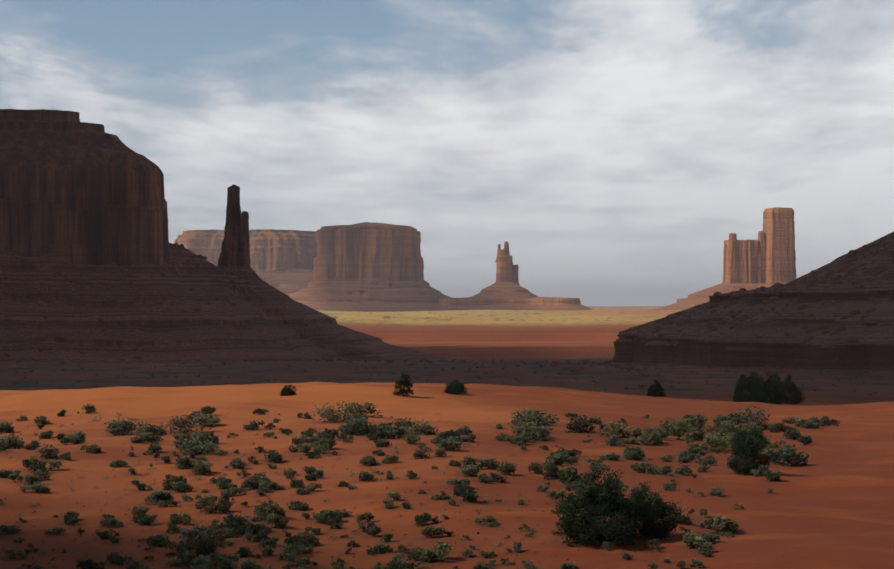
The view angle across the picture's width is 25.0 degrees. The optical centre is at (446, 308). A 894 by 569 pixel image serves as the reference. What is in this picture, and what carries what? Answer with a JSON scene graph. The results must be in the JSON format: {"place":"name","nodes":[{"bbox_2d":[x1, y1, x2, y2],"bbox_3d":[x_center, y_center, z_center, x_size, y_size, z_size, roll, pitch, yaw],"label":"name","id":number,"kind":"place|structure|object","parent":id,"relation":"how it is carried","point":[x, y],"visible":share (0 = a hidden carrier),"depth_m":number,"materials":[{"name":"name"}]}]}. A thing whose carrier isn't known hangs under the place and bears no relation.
{"place":"outdoors","nodes":[
{"label":"outdoors","id":0,"kind":"place"},
{"bbox_2d":[0,306,893,568],"bbox_3d":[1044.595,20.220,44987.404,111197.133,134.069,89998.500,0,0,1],"label":"desert ground","id":1,"kind":"structure","parent":0,"point":[755,520],"depth_m":220.85,"materials":[{"name":"orange sand"}]},
{"bbox_2d":[0,109,387,360],"bbox_3d":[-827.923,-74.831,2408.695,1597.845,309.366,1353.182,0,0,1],"label":"butte","id":2,"kind":"object","parent":1,"relation":"on","point":[189,345],"visible":0.92,"depth_m":2172.30,"materials":[{"name":"brown stone"}]},
{"bbox_2d":[175,229,316,294],"bbox_3d":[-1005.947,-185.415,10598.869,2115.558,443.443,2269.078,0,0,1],"label":"mesa","id":3,"kind":"structure","parent":1,"relation":"on","point":[272,264],"depth_m":10147.96,"materials":[{"name":"brown stone"}]},
{"bbox_2d":[218,184,461,360],"bbox_3d":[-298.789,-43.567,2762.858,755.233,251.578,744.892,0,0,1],"label":"spire","id":4,"kind":"structure","parent":1,"relation":"on","point":[313,318],"depth_m":2719.86,"materials":[{"name":"brown stone"}]},
{"bbox_2d":[223,224,231,265],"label":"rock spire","id":5,"kind":"structure","parent":4,"relation":"on","point":[227,245],"depth_m":2740.33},
{"bbox_2d":[241,211,249,264],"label":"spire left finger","id":6,"kind":"object","parent":4,"relation":"on","point":[245,230],"visible":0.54,"depth_m":2751.96},
{"bbox_2d":[0,410,708,568],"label":"grass tufts","id":7,"kind":"object","parent":1,"relation":"on","point":[242,454],"visible":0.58,"depth_m":213.99,"materials":[{"name":"brown plant"}]},
{"bbox_2d":[288,222,450,311],"bbox_3d":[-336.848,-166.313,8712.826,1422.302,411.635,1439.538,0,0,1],"label":"mesa","id":8,"kind":"structure","parent":1,"relation":"on","point":[352,263],"depth_m":8474.06,"materials":[{"name":"brown stone"}]},
{"bbox_2d":[0,411,787,568],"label":"desert shrubs","id":9,"kind":"object","parent":1,"relation":"on","point":[224,474],"visible":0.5,"depth_m":197.16,"materials":[{"name":"brown"}]},
{"bbox_2d":[3,359,879,568],"bbox_3d":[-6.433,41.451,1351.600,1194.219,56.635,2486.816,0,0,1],"label":"grass tufts","id":10,"kind":"object","parent":1,"relation":"on","point":[186,429],"visible":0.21,"depth_m":214.96,"materials":[{"name":"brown plant"}]},
{"bbox_2d":[0,358,893,568],"bbox_3d":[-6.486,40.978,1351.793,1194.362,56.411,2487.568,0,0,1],"label":"dune shrubs","id":11,"kind":"object","parent":1,"relation":"on","point":[725,526],"visible":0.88,"depth_m":195.83,"materials":[{"name":"green plant"}]},
{"bbox_2d":[2,232,893,373],"bbox_3d":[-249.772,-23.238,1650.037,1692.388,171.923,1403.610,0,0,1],"label":"talus boulders","id":12,"kind":"object","parent":1,"relation":"on","point":[878,268],"visible":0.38,"depth_m":1481.99,"materials":[{"name":"brown stone"}]},
{"bbox_2d":[472,255,539,309],"bbox_3d":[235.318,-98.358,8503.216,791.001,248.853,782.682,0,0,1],"label":"butte","id":13,"kind":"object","parent":1,"relation":"on","point":[506,288],"depth_m":8412.20,"materials":[{"name":"brown stone"}]},
{"bbox_2d":[512,264,518,284],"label":"rock column","id":14,"kind":"structure","parent":13,"relation":"on","point":[515,272],"depth_m":8473.67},
{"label":"middle-ground spire column","id":15,"kind":"object","parent":13,"relation":"on","visible":0},
{"bbox_2d":[495,244,500,262],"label":"rock pinnacle","id":16,"kind":"object","parent":15,"relation":"on","point":[498,251],"visible":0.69,"depth_m":8494.83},
{"bbox_2d":[504,241,509,254],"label":"rock pinnacle","id":17,"kind":"object","parent":15,"relation":"on","point":[506,244],"visible":0.44,"depth_m":8496.29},
{"bbox_2d":[438,297,591,309],"bbox_3d":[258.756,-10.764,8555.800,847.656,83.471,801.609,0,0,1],"label":"low ridge","id":18,"kind":"structure","parent":1,"relation":"on","point":[464,300],"depth_m":8286.14,"materials":[{"name":"brown stone"}]},
{"bbox_2d":[279,370,805,546],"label":"juniper trees","id":19,"kind":"object","parent":1,"relation":"on","point":[581,531],"depth_m":144.35,"materials":[{"name":"green plant"}]},
{"bbox_2d":[655,239,766,309],"bbox_3d":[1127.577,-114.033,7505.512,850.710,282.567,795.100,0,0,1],"label":"butte","id":20,"kind":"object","parent":1,"relation":"on","point":[740,265],"depth_m":7451.03,"materials":[{"name":"brown stone"}]},
{"bbox_2d":[723,244,726,282],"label":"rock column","id":21,"kind":"structure","parent":20,"relation":"on","point":[724,255],"depth_m":7471.34,"materials":[{"name":"brown stone"}]},
{"bbox_2d":[729,233,736,239],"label":"rock pinnacle","id":22,"kind":"object","parent":20,"relation":"on","point":[732,235],"visible":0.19,"depth_m":7465.98,"materials":[{"name":"brown stone"}]},
{"bbox_2d":[758,231,765,282],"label":"rock spire","id":23,"kind":"structure","parent":20,"relation":"on","point":[761,239],"depth_m":7462.97,"materials":[{"name":"brown stone"}]},
{"bbox_2d":[763,207,795,287],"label":"butte","id":24,"kind":"object","parent":1,"relation":"on","point":[788,248],"depth_m":7428.25,"materials":[{"name":"brown stone"}]},
{"bbox_2d":[0,0,893,568],"label":"sky","id":25,"kind":"structure","parent":0,"point":[615,148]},
{"bbox_2d":[610,232,893,369],"bbox_3d":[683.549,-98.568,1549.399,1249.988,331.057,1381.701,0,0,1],"label":"slope","id":26,"kind":"structure","parent":0,"point":[835,357],"depth_m":1298.44,"materials":[{"name":"brown stone"}]}
]}

